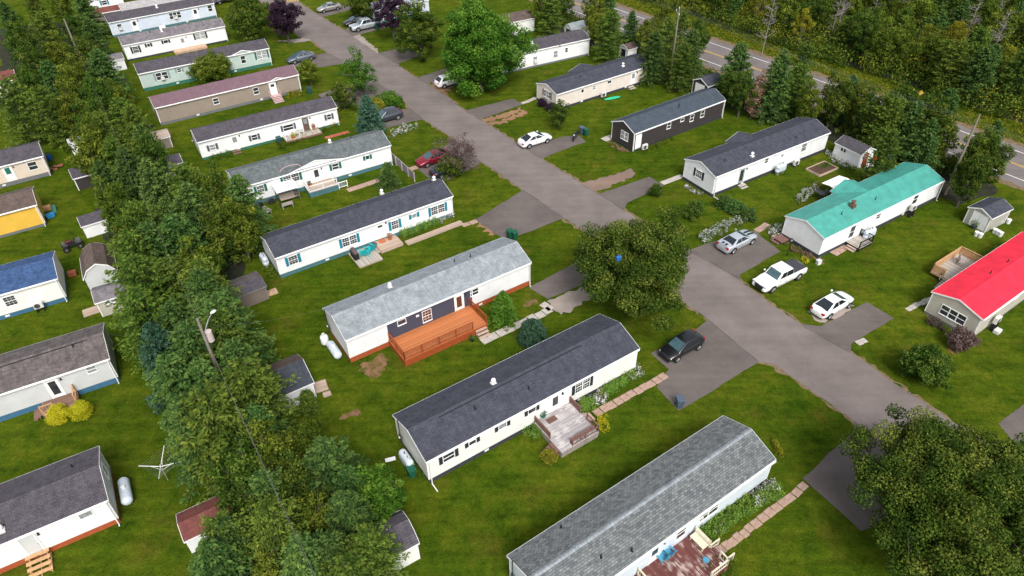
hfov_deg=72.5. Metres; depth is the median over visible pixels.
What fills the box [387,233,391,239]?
potted plant
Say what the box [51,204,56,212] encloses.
toy slide
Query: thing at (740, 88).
leafy tree
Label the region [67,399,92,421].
golden shrub
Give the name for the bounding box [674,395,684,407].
wheelie bin
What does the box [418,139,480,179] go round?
driveway
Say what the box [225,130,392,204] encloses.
mobile home
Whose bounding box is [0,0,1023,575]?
lawn
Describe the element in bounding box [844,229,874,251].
landing
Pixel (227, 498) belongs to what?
leafy tree
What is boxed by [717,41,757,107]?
spruce tree
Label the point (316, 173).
door
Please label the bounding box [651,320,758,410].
driveway
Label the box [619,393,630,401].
stepping stone
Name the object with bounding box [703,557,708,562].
stool
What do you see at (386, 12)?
purple tree
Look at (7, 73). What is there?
mobile home
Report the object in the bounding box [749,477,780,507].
flower bed
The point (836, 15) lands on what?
bare tree
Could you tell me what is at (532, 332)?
dwarf spruce
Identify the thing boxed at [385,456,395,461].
board
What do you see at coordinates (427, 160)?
parked car
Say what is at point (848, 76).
power line
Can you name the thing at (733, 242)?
parked coupe
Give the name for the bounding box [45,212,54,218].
toy box
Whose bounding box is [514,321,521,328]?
stepping stone
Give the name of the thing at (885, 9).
leafy tree
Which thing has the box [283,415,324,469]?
leafy tree
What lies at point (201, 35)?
window
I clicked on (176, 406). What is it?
spruce tree
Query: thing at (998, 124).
spruce tree
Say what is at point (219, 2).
parked car
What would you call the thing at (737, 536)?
stepping stone
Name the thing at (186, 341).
tree
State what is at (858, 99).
leafy tree
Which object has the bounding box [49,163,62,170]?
firewood pile
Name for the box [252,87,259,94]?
window
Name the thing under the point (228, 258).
undergrowth
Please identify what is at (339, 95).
leafy tree
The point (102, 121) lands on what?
pine tree
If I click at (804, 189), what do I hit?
flower bed
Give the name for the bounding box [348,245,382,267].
patio platform
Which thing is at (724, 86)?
leafy tree
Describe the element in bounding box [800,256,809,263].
flower bed
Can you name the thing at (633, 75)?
door
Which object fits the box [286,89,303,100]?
flower bed
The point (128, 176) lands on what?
spruce tree
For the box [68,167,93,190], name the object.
shed
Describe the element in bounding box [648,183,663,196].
bush
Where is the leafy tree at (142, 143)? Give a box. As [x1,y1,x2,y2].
[127,132,173,178]
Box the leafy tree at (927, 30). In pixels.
[915,23,934,47]
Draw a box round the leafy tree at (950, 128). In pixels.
[918,103,960,163]
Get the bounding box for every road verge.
[260,1,853,424]
[296,0,989,444]
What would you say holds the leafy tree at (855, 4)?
on the forest floor at (857, 66)
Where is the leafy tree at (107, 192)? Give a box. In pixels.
[91,175,126,226]
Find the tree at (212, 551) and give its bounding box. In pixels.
[187,533,256,575]
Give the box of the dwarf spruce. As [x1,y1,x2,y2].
[516,317,547,347]
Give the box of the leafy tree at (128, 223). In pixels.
[104,215,144,258]
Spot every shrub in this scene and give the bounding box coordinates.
[44,402,69,425]
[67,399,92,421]
[371,96,385,112]
[375,90,402,107]
[433,153,466,181]
[538,98,546,106]
[539,447,558,466]
[545,101,554,111]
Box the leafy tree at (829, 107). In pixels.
[818,68,855,127]
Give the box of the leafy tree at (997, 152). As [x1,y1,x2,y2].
[978,136,1016,190]
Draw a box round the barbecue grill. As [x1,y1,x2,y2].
[350,247,359,259]
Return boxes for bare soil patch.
[339,409,360,419]
[358,353,389,377]
[431,83,450,93]
[477,222,494,234]
[482,107,524,121]
[489,111,526,124]
[523,298,537,306]
[947,344,956,355]
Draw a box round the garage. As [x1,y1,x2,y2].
[500,9,534,34]
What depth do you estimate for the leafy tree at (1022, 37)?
116.46 m
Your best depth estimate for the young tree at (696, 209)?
80.50 m
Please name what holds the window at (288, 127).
in the mobile home at (253, 130)
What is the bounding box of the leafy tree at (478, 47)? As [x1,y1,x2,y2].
[439,0,538,97]
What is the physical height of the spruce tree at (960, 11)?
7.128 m
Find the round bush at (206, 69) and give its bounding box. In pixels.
[185,49,231,82]
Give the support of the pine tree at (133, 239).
on the belt floor at (233, 271)
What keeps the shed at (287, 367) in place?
on the lawn
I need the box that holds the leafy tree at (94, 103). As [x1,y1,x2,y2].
[70,88,116,141]
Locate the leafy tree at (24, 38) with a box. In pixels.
[3,13,40,62]
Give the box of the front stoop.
[770,233,788,244]
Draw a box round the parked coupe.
[716,229,757,253]
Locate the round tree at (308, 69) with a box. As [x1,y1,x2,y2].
[298,58,318,85]
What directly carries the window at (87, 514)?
in the mobile home at (61, 503)
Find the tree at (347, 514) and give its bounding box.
[317,489,379,547]
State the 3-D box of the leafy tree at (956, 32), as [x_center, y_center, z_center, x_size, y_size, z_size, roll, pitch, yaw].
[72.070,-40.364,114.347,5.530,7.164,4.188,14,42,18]
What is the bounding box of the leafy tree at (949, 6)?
[940,0,963,20]
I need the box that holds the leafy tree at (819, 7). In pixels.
[805,0,834,35]
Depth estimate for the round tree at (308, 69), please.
110.59 m
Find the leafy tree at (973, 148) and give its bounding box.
[950,125,997,179]
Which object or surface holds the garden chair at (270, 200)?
on the lawn
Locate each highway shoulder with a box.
[529,0,1023,190]
[616,3,1023,147]
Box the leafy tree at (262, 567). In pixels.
[249,545,293,575]
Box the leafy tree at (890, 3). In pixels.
[871,0,898,15]
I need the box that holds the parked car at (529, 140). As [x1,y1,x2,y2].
[517,130,551,148]
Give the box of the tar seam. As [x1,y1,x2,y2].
[709,320,757,360]
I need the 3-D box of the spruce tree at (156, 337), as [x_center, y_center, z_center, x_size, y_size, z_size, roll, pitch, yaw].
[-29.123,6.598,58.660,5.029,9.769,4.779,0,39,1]
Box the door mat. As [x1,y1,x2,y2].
[546,415,557,423]
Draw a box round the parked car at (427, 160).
[415,148,448,167]
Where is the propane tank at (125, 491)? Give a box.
[117,477,132,504]
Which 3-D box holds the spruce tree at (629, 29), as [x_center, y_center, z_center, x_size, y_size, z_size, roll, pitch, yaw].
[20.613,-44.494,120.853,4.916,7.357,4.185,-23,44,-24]
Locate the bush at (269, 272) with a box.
[261,264,276,280]
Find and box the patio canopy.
[818,176,849,196]
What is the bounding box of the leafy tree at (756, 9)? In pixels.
[747,0,771,22]
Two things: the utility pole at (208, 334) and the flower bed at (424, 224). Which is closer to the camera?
the utility pole at (208, 334)
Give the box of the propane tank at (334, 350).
[326,341,341,358]
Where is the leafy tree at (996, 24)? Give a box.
[982,7,1019,52]
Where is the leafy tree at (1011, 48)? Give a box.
[996,44,1017,72]
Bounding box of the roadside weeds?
[616,0,1023,142]
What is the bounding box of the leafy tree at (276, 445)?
[245,417,312,471]
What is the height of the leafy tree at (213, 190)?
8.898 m
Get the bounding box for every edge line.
[570,9,1023,180]
[615,8,1023,153]
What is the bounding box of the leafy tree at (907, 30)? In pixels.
[891,15,916,61]
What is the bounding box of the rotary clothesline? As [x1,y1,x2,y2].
[140,447,181,479]
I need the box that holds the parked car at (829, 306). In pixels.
[810,289,853,319]
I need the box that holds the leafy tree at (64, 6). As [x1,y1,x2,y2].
[46,0,76,24]
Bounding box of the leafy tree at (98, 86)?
[76,71,120,127]
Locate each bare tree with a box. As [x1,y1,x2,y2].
[756,0,777,54]
[827,0,845,34]
[834,0,853,24]
[962,1,981,30]
[990,10,1015,49]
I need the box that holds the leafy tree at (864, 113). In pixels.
[851,87,888,135]
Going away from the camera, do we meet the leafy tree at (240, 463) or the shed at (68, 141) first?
the leafy tree at (240, 463)
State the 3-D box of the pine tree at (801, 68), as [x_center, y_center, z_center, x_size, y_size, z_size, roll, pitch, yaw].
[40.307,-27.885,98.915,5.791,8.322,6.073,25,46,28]
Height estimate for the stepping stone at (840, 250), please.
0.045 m
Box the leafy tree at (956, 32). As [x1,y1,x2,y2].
[935,20,967,41]
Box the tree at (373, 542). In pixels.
[343,518,409,575]
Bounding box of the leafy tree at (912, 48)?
[893,27,925,72]
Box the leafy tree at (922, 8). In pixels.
[897,0,937,30]
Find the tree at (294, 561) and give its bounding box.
[264,528,328,575]
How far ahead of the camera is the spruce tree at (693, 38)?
107.26 m
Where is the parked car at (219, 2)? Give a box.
[213,0,233,4]
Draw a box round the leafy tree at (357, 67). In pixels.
[334,45,378,97]
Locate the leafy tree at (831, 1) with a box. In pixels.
[813,0,834,14]
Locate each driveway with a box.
[291,52,345,66]
[317,4,350,16]
[318,80,389,106]
[344,22,390,35]
[378,47,419,63]
[379,108,421,127]
[417,68,456,88]
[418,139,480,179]
[465,99,521,119]
[476,190,562,237]
[523,136,585,158]
[529,259,606,298]
[599,177,663,210]
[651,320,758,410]
[688,231,779,279]
[801,302,892,351]
[803,421,892,530]
[999,404,1023,441]
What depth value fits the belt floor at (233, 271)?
107.85 m
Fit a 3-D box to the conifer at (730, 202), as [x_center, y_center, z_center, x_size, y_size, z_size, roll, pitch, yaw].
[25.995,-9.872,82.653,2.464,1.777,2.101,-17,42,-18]
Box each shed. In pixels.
[66,136,82,154]
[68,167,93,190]
[77,209,107,237]
[79,242,117,289]
[91,279,129,316]
[92,5,120,23]
[108,52,126,70]
[151,128,172,148]
[164,153,182,175]
[176,491,231,552]
[225,271,268,307]
[265,354,316,411]
[368,510,419,574]
[564,20,589,35]
[618,41,637,57]
[691,72,720,92]
[832,135,876,167]
[963,197,1013,232]
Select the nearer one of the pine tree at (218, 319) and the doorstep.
the pine tree at (218, 319)
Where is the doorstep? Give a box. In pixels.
[737,183,747,188]
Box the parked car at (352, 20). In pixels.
[343,15,366,25]
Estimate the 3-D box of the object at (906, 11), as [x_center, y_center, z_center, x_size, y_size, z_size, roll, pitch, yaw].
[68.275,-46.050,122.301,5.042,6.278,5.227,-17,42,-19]
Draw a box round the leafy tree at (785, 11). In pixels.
[769,0,800,34]
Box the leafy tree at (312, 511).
[287,486,349,546]
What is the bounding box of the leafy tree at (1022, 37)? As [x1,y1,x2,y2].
[1016,29,1023,42]
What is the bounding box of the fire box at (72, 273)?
[67,269,77,277]
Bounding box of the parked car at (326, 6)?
[316,2,341,12]
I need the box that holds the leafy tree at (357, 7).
[342,0,373,16]
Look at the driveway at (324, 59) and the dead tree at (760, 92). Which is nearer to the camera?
the dead tree at (760, 92)
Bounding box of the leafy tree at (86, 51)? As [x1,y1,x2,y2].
[62,31,102,77]
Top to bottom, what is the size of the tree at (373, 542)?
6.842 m
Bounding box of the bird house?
[615,255,621,260]
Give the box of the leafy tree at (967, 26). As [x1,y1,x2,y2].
[951,13,976,39]
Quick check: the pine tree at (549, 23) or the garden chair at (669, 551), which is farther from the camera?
the pine tree at (549, 23)
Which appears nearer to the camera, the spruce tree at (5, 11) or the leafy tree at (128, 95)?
the leafy tree at (128, 95)
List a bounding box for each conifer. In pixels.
[299,388,321,417]
[373,162,403,191]
[712,194,729,209]
[722,197,738,214]
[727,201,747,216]
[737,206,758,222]
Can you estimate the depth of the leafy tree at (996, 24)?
114.91 m
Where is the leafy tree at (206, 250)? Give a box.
[177,235,225,291]
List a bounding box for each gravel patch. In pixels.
[279,38,310,42]
[353,34,377,52]
[547,286,602,314]
[581,168,634,190]
[807,305,853,322]
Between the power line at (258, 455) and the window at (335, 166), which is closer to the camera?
the power line at (258, 455)
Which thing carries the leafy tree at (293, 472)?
on the belt floor at (233, 271)
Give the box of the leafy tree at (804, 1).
[790,0,805,9]
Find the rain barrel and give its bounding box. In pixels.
[46,154,52,160]
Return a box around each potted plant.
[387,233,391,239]
[469,334,474,341]
[540,410,546,417]
[971,220,978,228]
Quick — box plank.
[322,390,330,397]
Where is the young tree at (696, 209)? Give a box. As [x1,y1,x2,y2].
[682,198,704,221]
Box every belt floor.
[0,23,321,501]
[545,12,997,204]
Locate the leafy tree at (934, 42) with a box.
[916,25,946,64]
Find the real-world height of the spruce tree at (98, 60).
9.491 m
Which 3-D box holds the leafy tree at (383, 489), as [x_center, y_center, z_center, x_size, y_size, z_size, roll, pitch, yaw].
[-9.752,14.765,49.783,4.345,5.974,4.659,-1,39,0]
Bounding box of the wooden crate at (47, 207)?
[42,204,51,211]
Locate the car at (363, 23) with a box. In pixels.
[349,17,381,31]
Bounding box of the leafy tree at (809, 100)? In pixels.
[794,79,823,117]
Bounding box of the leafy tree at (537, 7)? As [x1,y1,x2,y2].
[528,0,555,21]
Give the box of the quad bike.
[61,237,83,252]
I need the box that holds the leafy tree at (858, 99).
[840,78,873,128]
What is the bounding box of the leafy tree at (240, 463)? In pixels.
[202,425,280,515]
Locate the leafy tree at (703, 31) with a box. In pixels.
[691,16,711,53]
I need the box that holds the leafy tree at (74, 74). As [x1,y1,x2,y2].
[55,53,92,110]
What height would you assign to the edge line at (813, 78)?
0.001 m
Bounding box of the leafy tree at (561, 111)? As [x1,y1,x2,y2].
[548,99,571,128]
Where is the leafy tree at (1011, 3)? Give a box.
[1005,0,1023,12]
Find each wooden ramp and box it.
[82,305,99,316]
[267,288,277,295]
[314,379,328,392]
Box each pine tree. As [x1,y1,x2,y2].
[0,74,55,148]
[22,0,57,30]
[24,83,71,148]
[28,8,70,58]
[86,109,132,161]
[95,135,132,189]
[103,253,186,350]
[104,227,157,311]
[105,283,172,378]
[106,95,155,147]
[115,103,169,154]
[118,198,162,233]
[145,254,189,310]
[167,160,218,211]
[169,377,286,506]
[173,253,252,328]
[195,308,277,367]
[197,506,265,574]
[210,353,311,439]
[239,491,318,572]
[533,0,565,37]
[590,7,628,63]
[647,16,683,75]
[665,43,700,94]
[670,10,691,54]
[778,62,815,119]
[788,41,819,94]
[827,15,858,54]
[850,128,906,181]
[856,92,903,152]
[860,96,909,157]
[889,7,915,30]
[904,0,928,17]
[919,37,955,81]
[922,39,977,95]
[960,23,996,73]
[967,0,997,21]
[991,50,1023,107]
[1002,46,1023,90]
[1010,11,1023,39]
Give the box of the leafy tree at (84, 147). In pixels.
[59,111,122,185]
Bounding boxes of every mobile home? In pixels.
[0,69,16,89]
[0,141,50,187]
[0,186,45,237]
[0,251,67,319]
[0,323,119,421]
[0,446,120,573]
[88,0,123,7]
[103,0,216,36]
[117,17,227,60]
[118,0,179,10]
[133,38,271,90]
[148,64,301,125]
[190,96,338,159]
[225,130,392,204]
[260,176,452,277]
[322,237,531,362]
[369,0,428,21]
[392,314,639,491]
[501,29,589,73]
[507,415,775,575]
[536,54,653,106]
[611,88,725,151]
[683,117,830,199]
[782,162,944,257]
[924,231,1023,334]
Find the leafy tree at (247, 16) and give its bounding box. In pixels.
[224,0,269,40]
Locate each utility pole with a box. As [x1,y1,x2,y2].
[63,19,79,56]
[196,310,218,369]
[669,7,679,77]
[943,114,980,194]
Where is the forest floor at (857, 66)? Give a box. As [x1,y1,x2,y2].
[652,0,1023,122]
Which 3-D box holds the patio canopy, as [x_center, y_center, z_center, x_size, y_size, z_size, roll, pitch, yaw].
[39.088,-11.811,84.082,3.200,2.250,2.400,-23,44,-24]
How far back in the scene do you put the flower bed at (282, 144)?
97.99 m
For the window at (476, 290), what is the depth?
68.50 m
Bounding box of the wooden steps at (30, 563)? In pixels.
[25,547,52,575]
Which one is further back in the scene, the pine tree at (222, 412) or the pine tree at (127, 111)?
the pine tree at (127, 111)
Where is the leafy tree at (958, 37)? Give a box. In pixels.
[955,28,971,47]
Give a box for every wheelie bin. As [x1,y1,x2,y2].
[275,135,281,143]
[306,86,311,93]
[405,464,416,478]
[506,228,512,238]
[511,229,518,239]
[578,125,584,133]
[582,127,589,135]
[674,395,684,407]
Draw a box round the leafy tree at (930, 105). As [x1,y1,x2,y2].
[896,92,950,145]
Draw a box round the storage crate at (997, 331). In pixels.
[992,327,1002,334]
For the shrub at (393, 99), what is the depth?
105.30 m
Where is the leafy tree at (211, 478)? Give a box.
[198,436,251,493]
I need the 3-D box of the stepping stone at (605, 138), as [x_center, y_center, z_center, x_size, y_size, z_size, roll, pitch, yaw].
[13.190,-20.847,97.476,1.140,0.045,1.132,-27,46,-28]
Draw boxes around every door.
[1,166,17,181]
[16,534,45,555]
[42,378,66,398]
[130,19,139,30]
[178,36,187,47]
[192,8,199,18]
[229,134,240,149]
[268,82,277,94]
[301,116,310,130]
[311,167,321,181]
[375,222,385,239]
[454,293,464,310]
[550,393,560,412]
[630,71,636,84]
[634,133,641,149]
[647,545,661,565]
[695,82,704,90]
[737,167,745,183]
[968,211,981,224]
[977,214,988,230]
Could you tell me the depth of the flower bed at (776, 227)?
79.13 m
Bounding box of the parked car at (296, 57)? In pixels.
[286,51,315,64]
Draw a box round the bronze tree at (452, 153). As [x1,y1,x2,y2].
[429,132,481,172]
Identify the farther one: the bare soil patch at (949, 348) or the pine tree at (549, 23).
the pine tree at (549, 23)
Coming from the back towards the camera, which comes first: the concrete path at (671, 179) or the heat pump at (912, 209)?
the concrete path at (671, 179)
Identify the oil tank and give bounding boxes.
[259,252,268,267]
[399,449,413,465]
[775,162,786,175]
[863,227,876,238]
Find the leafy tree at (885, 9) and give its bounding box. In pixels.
[864,1,889,23]
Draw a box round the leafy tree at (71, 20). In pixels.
[60,12,85,44]
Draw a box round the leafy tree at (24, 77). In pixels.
[12,68,44,117]
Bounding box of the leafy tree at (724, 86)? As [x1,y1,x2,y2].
[715,69,737,105]
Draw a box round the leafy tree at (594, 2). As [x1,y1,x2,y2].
[580,0,606,32]
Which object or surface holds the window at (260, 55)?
in the mobile home at (171, 70)
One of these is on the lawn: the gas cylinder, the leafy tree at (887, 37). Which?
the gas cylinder
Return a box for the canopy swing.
[272,179,299,206]
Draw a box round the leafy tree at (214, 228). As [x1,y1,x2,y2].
[197,189,254,264]
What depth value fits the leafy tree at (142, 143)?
83.14 m
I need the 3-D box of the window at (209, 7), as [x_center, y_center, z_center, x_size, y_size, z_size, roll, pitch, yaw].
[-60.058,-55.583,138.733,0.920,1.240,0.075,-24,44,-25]
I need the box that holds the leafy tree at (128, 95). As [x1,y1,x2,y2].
[105,77,135,115]
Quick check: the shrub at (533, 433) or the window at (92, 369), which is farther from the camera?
the window at (92, 369)
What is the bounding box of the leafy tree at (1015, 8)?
[998,4,1023,29]
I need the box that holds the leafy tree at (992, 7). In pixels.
[975,0,1002,27]
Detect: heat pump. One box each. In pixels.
[32,300,44,312]
[601,91,605,98]
[642,143,647,151]
[793,159,799,166]
[906,203,917,217]
[988,314,1002,331]
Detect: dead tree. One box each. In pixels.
[744,81,764,118]
[750,69,770,106]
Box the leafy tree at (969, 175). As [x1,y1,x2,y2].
[948,152,993,207]
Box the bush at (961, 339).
[945,324,981,352]
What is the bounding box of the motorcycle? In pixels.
[573,131,578,140]
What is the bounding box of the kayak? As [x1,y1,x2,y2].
[604,96,620,99]
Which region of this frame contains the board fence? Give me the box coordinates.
[391,153,414,181]
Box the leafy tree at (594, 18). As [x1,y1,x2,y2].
[584,0,607,46]
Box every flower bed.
[210,149,231,159]
[276,126,326,148]
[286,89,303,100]
[390,123,417,135]
[399,216,438,237]
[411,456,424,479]
[438,212,453,223]
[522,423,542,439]
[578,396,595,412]
[589,388,607,405]
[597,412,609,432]
[599,368,637,398]
[608,141,628,152]
[627,361,644,379]
[630,136,672,152]
[685,184,701,194]
[698,215,747,243]
[700,481,784,540]
[701,555,737,575]
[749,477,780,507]
[765,222,781,238]
[772,436,783,457]
[784,242,812,258]
[794,182,818,204]
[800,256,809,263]
[809,179,827,191]
[818,162,830,167]
[824,149,853,167]
[839,162,855,172]
[925,315,948,331]
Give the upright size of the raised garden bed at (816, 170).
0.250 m
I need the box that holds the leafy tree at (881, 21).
[871,10,892,40]
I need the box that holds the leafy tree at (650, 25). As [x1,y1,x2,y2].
[635,9,663,53]
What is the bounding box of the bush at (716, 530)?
[714,520,727,534]
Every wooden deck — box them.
[34,384,78,420]
[173,43,207,54]
[282,128,321,143]
[303,171,347,197]
[375,235,403,252]
[388,298,490,366]
[533,396,598,457]
[635,526,734,575]
[930,246,983,287]
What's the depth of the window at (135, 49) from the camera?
122.26 m
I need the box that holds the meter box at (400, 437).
[397,420,402,441]
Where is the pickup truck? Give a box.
[752,258,807,293]
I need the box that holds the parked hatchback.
[658,329,705,362]
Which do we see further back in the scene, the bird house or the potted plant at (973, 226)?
the potted plant at (973, 226)
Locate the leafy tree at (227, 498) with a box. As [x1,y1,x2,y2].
[209,480,267,542]
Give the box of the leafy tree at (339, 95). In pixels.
[325,80,357,109]
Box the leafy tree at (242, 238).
[218,196,266,262]
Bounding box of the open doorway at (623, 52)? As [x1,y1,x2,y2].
[621,49,625,57]
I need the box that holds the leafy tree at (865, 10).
[855,6,873,23]
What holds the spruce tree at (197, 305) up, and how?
on the belt floor at (233, 271)
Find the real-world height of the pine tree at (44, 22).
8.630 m
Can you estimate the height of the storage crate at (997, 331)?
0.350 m
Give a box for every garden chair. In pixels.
[266,197,274,205]
[359,247,368,257]
[363,243,375,253]
[656,550,670,563]
[662,545,677,559]
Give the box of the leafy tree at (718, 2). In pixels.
[709,0,732,14]
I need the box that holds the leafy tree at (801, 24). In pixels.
[791,7,815,43]
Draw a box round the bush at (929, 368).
[895,342,955,390]
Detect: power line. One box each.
[65,22,196,317]
[197,319,311,572]
[205,338,314,574]
[680,7,1000,128]
[681,9,1022,138]
[682,11,1012,137]
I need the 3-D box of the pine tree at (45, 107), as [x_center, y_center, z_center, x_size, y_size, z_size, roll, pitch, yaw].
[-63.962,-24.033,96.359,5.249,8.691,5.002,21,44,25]
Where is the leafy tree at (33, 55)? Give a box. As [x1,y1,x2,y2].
[20,45,46,85]
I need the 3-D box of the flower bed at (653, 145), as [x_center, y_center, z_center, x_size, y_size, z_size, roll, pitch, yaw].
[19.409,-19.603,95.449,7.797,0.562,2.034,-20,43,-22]
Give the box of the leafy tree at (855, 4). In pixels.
[839,0,866,19]
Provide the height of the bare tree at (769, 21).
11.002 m
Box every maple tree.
[570,205,691,332]
[838,403,1023,575]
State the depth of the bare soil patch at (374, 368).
63.83 m
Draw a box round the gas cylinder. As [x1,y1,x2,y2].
[320,333,328,344]
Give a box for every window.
[1,295,18,307]
[26,161,38,170]
[77,510,94,520]
[85,365,97,374]
[101,461,109,479]
[132,46,139,53]
[155,71,168,80]
[168,11,181,19]
[195,32,205,39]
[207,5,212,11]
[209,144,216,150]
[212,98,219,104]
[240,55,246,63]
[251,134,258,140]
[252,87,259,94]
[256,51,267,59]
[256,185,265,191]
[283,123,293,131]
[283,173,299,181]
[287,254,298,265]
[326,113,331,120]
[331,163,339,170]
[341,234,357,247]
[391,219,398,230]
[397,318,406,326]
[422,308,432,323]
[430,203,444,216]
[442,450,455,463]
[468,438,476,446]
[470,287,478,297]
[498,422,507,431]
[528,406,535,415]
[544,89,549,98]
[553,50,557,57]
[575,377,589,394]
[621,130,628,141]
[675,527,686,541]
[695,168,701,179]
[697,504,718,524]
[800,143,806,152]
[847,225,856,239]
[911,194,919,204]
[938,304,967,325]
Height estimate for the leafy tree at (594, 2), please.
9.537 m
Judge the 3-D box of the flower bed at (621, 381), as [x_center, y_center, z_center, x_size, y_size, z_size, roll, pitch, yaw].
[9.361,8.263,61.187,4.271,1.037,1.478,-25,45,-27]
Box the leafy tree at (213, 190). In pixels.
[186,160,230,219]
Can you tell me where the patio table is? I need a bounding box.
[817,190,826,198]
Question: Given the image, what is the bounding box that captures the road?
[260,0,991,462]
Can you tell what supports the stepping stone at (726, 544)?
on the lawn
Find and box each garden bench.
[282,201,293,209]
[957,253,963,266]
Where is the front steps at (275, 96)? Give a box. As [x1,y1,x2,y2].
[268,88,283,103]
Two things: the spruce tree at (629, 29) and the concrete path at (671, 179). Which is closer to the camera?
the concrete path at (671, 179)
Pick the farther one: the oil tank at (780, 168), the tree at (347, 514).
the oil tank at (780, 168)
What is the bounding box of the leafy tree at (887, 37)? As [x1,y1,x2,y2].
[863,16,905,65]
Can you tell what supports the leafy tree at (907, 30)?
on the forest floor at (857, 66)
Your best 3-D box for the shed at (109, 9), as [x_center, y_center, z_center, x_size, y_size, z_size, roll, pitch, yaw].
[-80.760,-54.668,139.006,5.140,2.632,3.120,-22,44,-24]
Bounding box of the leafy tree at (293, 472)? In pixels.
[272,446,332,511]
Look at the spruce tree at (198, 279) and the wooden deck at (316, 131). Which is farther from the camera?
the wooden deck at (316, 131)
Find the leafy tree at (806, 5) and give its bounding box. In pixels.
[799,0,819,19]
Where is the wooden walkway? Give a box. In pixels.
[405,220,463,244]
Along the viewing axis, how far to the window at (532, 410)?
56.70 m
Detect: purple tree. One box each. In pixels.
[266,0,305,43]
[370,0,410,39]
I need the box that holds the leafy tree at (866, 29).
[848,6,882,58]
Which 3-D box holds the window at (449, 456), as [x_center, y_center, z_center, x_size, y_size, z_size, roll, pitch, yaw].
[-4.835,12.930,53.448,1.120,0.940,0.075,-24,44,-25]
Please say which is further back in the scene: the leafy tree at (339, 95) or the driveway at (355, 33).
the driveway at (355, 33)
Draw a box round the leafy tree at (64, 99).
[49,78,93,136]
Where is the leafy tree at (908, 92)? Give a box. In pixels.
[888,81,921,119]
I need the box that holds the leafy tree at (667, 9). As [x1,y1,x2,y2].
[655,0,673,40]
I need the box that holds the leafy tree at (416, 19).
[393,0,446,61]
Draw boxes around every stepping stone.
[469,219,477,224]
[479,336,491,344]
[488,332,498,340]
[495,328,507,336]
[503,326,514,332]
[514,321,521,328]
[526,314,536,318]
[534,311,545,318]
[539,302,548,307]
[541,307,552,314]
[592,408,603,415]
[599,404,609,411]
[601,136,610,140]
[606,400,616,409]
[613,397,623,404]
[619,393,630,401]
[626,389,636,397]
[633,387,643,394]
[639,383,649,390]
[646,380,655,387]
[651,376,661,383]
[657,372,667,379]
[718,544,726,552]
[721,540,732,549]
[727,537,738,546]
[732,532,743,541]
[739,528,749,537]
[744,523,754,532]
[749,518,762,528]
[757,512,768,522]
[763,507,775,517]
[770,502,782,512]
[777,497,789,507]
[784,493,795,502]
[791,487,802,496]
[797,481,808,490]
[830,250,840,255]
[835,247,845,252]
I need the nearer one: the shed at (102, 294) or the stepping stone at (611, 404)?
the stepping stone at (611, 404)
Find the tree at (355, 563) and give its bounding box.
[318,539,397,575]
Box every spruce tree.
[0,0,31,44]
[38,59,79,118]
[71,0,111,38]
[80,17,113,54]
[85,48,139,107]
[89,159,124,202]
[107,147,155,208]
[129,123,169,166]
[134,220,181,287]
[136,156,181,225]
[138,320,178,415]
[141,350,195,464]
[154,195,180,227]
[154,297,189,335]
[156,212,227,279]
[163,356,239,432]
[163,389,232,505]
[167,181,237,260]
[178,266,258,343]
[187,292,252,343]
[196,288,281,366]
[203,514,260,575]
[215,335,291,418]
[224,173,278,257]
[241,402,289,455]
[243,466,303,526]
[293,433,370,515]
[309,527,354,574]
[324,463,373,502]
[352,95,389,138]
[487,290,518,331]
[597,0,620,30]
[617,10,640,48]
[637,31,671,88]
[672,28,707,91]
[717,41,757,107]
[721,0,746,21]
[752,62,791,124]
[759,47,793,98]
[829,74,859,129]
[891,100,924,162]
[894,117,945,170]
[915,16,934,37]
[925,87,961,149]
[929,0,948,13]
[931,8,950,35]
[941,0,973,34]
[949,46,1001,108]
[960,120,1010,177]
[965,30,992,65]
[966,44,1003,88]
[1016,2,1023,19]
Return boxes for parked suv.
[379,106,402,122]
[434,73,460,88]
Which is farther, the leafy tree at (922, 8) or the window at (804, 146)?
the leafy tree at (922, 8)
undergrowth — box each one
[2,27,317,538]
[558,10,961,175]
[649,0,1023,122]
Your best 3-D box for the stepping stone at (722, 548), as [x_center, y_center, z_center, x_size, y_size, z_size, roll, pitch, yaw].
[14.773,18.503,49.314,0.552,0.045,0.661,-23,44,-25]
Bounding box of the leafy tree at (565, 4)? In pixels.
[556,0,574,23]
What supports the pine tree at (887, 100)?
on the belt floor at (988, 189)
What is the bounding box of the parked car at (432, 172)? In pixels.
[428,164,466,179]
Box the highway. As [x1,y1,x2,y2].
[541,0,1023,187]
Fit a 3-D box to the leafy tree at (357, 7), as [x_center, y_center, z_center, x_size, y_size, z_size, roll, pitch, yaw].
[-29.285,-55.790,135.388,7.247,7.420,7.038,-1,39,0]
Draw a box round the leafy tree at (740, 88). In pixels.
[728,61,758,117]
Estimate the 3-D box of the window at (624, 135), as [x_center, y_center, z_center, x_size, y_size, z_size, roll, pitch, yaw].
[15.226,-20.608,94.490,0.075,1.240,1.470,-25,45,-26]
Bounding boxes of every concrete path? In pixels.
[324,131,349,138]
[346,179,379,191]
[660,174,682,184]
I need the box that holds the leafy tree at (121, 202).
[114,196,135,232]
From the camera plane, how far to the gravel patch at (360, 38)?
128.26 m
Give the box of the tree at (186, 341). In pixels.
[165,316,222,368]
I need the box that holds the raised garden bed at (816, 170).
[806,161,838,176]
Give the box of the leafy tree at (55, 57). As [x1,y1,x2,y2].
[41,30,76,76]
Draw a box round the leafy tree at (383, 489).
[355,461,407,524]
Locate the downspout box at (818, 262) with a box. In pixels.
[815,259,821,264]
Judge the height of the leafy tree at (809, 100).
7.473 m

